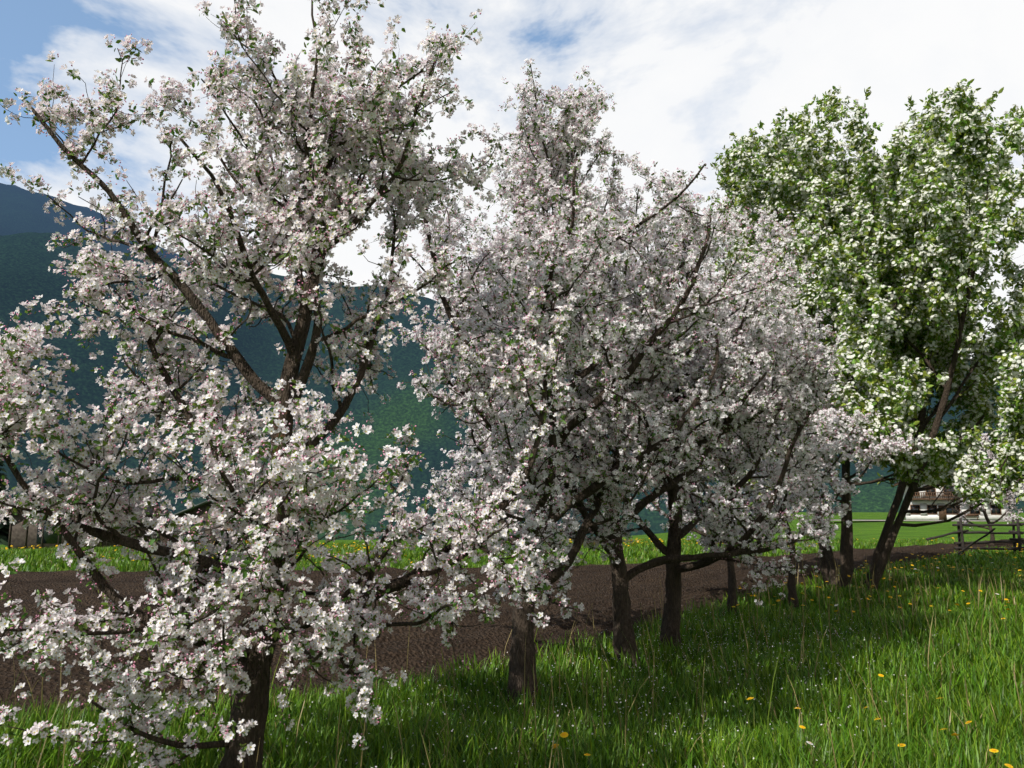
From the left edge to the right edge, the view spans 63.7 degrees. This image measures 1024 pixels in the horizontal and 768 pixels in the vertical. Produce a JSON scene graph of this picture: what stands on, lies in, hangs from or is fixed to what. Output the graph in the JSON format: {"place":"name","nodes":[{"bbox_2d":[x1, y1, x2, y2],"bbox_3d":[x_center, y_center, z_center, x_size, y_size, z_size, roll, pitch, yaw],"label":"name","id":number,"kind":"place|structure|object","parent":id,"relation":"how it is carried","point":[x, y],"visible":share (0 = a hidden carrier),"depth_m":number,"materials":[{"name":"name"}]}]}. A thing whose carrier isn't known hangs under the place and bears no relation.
{"place":"outdoors","nodes":[
{"label":"outdoors","id":0,"kind":"place"},
{"bbox_2d":[0,183,1023,544],"bbox_3d":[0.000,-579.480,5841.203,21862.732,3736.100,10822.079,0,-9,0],"label":"mountain terrain","id":1,"kind":"structure","parent":0,"point":[28,225],"depth_m":2780.63,"materials":[{"name":"green plant"}]},
{"bbox_2d":[0,539,1023,717],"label":"dirt road","id":2,"kind":"structure","parent":0,"point":[591,584],"depth_m":11.56,"materials":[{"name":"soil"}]},
{"bbox_2d":[940,433,1023,544],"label":"apple tree","id":3,"kind":"object","parent":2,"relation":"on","point":[992,536],"depth_m":34.48,"materials":[{"name":"white plant"}]},
{"bbox_2d":[960,436,1023,522],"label":"tree leaves","id":4,"kind":"object","parent":3,"relation":"attached to","point":[993,491],"visible":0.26,"depth_m":34.50,"materials":[{"name":"plant"}]},
{"bbox_2d":[0,512,1023,767],"bbox_3d":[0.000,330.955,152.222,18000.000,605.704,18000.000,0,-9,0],"label":"meadow","id":5,"kind":"structure","parent":0,"point":[866,530],"depth_m":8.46,"materials":[{"name":"green plant"}]},
{"bbox_2d":[0,455,10,545],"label":"house","id":6,"kind":"structure","parent":5,"relation":"on","point":[4,533],"depth_m":98.91,"materials":[{"name":"brown wood"}]},
{"bbox_2d":[8,492,163,549],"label":"house","id":7,"kind":"structure","parent":5,"relation":"on","point":[20,536],"depth_m":93.87,"materials":[{"name":"wood"}]},
{"bbox_2d":[36,520,61,542],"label":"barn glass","id":8,"kind":"object","parent":7,"relation":"in","point":[51,538],"visible":0.43,"depth_m":94.00,"materials":[{"name":"green glass"}]},
{"bbox_2d":[4,481,172,515],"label":"barn roof","id":9,"kind":"structure","parent":7,"relation":"on","point":[151,512],"depth_m":98.94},
{"bbox_2d":[170,502,257,544],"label":"house","id":10,"kind":"structure","parent":5,"relation":"on","point":[203,508],"depth_m":98.86,"materials":[{"name":"brown wood"}]},
{"bbox_2d":[184,521,204,543],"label":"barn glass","id":11,"kind":"object","parent":10,"relation":"in","point":[192,525],"visible":0.21,"depth_m":98.55,"materials":[{"name":"glass"}]},
{"bbox_2d":[165,500,236,518],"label":"roof","id":12,"kind":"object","parent":10,"relation":"on","point":[190,508],"visible":0.04,"depth_m":98.40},
{"bbox_2d":[0,0,577,767],"bbox_3d":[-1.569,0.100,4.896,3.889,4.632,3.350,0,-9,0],"label":"apple tree","id":13,"kind":"object","parent":5,"relation":"on","point":[238,472],"depth_m":4.44,"materials":[{"name":"white plant"}]},
{"bbox_2d":[0,0,569,767],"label":"tree leaves","id":14,"kind":"object","parent":13,"relation":"attached to","point":[238,374],"visible":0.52,"depth_m":4.38,"materials":[{"name":"plant"}]},
{"bbox_2d":[289,492,301,541],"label":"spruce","id":15,"kind":"object","parent":5,"relation":"on","point":[294,530],"visible":0.02,"depth_m":109.39,"materials":[{"name":"green plant"}]},
{"bbox_2d":[15,606,958,767],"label":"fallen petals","id":16,"kind":"object","parent":5,"relation":"on","point":[644,684],"visible":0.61,"depth_m":7.00,"materials":[{"name":"white plant"}]},
{"bbox_2d":[1,537,1022,767],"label":"dandelions","id":17,"kind":"object","parent":5,"relation":"on","point":[563,735],"visible":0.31,"depth_m":14.82,"materials":[{"name":"yellow plant"}]},
{"bbox_2d":[374,58,816,705],"bbox_3d":[0.513,0.022,7.537,3.572,5.558,5.132,0,-9,0],"label":"apple tree","id":18,"kind":"object","parent":5,"relation":"on","point":[521,662],"depth_m":6.94,"materials":[{"name":"white plant"}]},
{"bbox_2d":[383,61,813,621],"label":"tree leaves","id":19,"kind":"object","parent":18,"relation":"attached to","point":[609,234],"visible":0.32,"depth_m":6.89,"materials":[{"name":"plant"}]},
{"bbox_2d":[417,180,849,668],"bbox_3d":[1.184,0.396,8.811,5.005,5.229,4.031,0,-9,0],"label":"apple tree","id":20,"kind":"object","parent":5,"relation":"on","point":[622,576],"depth_m":8.70,"materials":[{"name":"white plant"}]},
{"bbox_2d":[417,176,851,604],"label":"tree blossoms","id":21,"kind":"object","parent":20,"relation":"attached to","point":[764,353],"visible":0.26,"depth_m":8.75,"materials":[{"name":"white plant"}]},
{"bbox_2d":[552,204,853,654],"bbox_3d":[1.949,0.515,9.939,4.000,5.334,3.616,0,-9,0],"label":"apple tree","id":22,"kind":"object","parent":5,"relation":"on","point":[671,622],"depth_m":9.38,"materials":[{"name":"white plant"}]},
{"bbox_2d":[540,203,855,588],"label":"tree blossoms","id":23,"kind":"object","parent":22,"relation":"attached to","point":[765,330],"visible":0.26,"depth_m":9.11,"materials":[{"name":"white plant"}]},
{"bbox_2d":[606,273,875,616],"bbox_3d":[3.298,0.883,12.264,3.801,5.286,3.278,0,-9,0],"label":"tree","id":24,"kind":"object","parent":5,"relation":"on","point":[732,594],"depth_m":12.19,"materials":[{"name":"white plant"}]},
{"bbox_2d":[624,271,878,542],"bbox_3d":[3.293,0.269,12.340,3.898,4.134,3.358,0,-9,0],"label":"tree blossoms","id":25,"kind":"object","parent":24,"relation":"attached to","point":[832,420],"visible":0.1,"depth_m":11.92,"materials":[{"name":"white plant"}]},
{"bbox_2d":[665,314,926,606],"bbox_3d":[4.556,1.267,14.313,4.184,5.130,3.339,0,-9,0],"label":"tree","id":26,"kind":"object","parent":5,"relation":"on","point":[791,585],"depth_m":13.81,"materials":[{"name":"white plant"}]},
{"bbox_2d":[665,313,924,556],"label":"leaves","id":27,"kind":"object","parent":26,"relation":"attached to","point":[825,461],"visible":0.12,"depth_m":13.55,"materials":[{"name":"green plant"}]},
{"bbox_2d":[665,311,928,556],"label":"tree blossoms","id":28,"kind":"object","parent":26,"relation":"attached to","point":[868,457],"visible":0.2,"depth_m":13.59,"materials":[{"name":"white plant"}]},
{"bbox_2d":[680,78,1023,591],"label":"bird cherry tree","id":29,"kind":"object","parent":5,"relation":"on","point":[931,237],"depth_m":16.12,"materials":[{"name":"green plant"}]},
{"bbox_2d":[684,80,1023,510],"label":"tree blossoms","id":30,"kind":"object","parent":29,"relation":"attached to","point":[886,318],"visible":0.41,"depth_m":15.80,"materials":[{"name":"plant"}]},
{"bbox_2d":[894,473,1000,519],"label":"farmhouse","id":31,"kind":"object","parent":5,"relation":"on","point":[996,510],"depth_m":118.21,"materials":[{"name":"brown wood"}]},
{"bbox_2d":[910,485,1001,514],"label":"windows","id":32,"kind":"structure","parent":31,"relation":"attached to","point":[952,507],"depth_m":118.41,"materials":[{"name":"glass"}]},
{"bbox_2d":[926,518,1023,556],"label":"fence","id":33,"kind":"object","parent":5,"relation":"on","point":[961,531],"visible":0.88,"depth_m":28.22,"materials":[{"name":"brown wood"}]},
{"bbox_2d":[0,0,1023,358],"label":"sky","id":34,"kind":"structure","parent":0,"point":[683,76],"materials":[{"name":"white"}]},
{"bbox_2d":[803,519,1023,521],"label":"road","id":35,"kind":"structure","parent":0,"point":[925,520],"depth_m":110.79,"materials":[{"name":"grey asphalt"}]},
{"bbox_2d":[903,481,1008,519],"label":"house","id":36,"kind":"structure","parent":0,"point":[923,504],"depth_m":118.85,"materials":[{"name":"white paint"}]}
]}

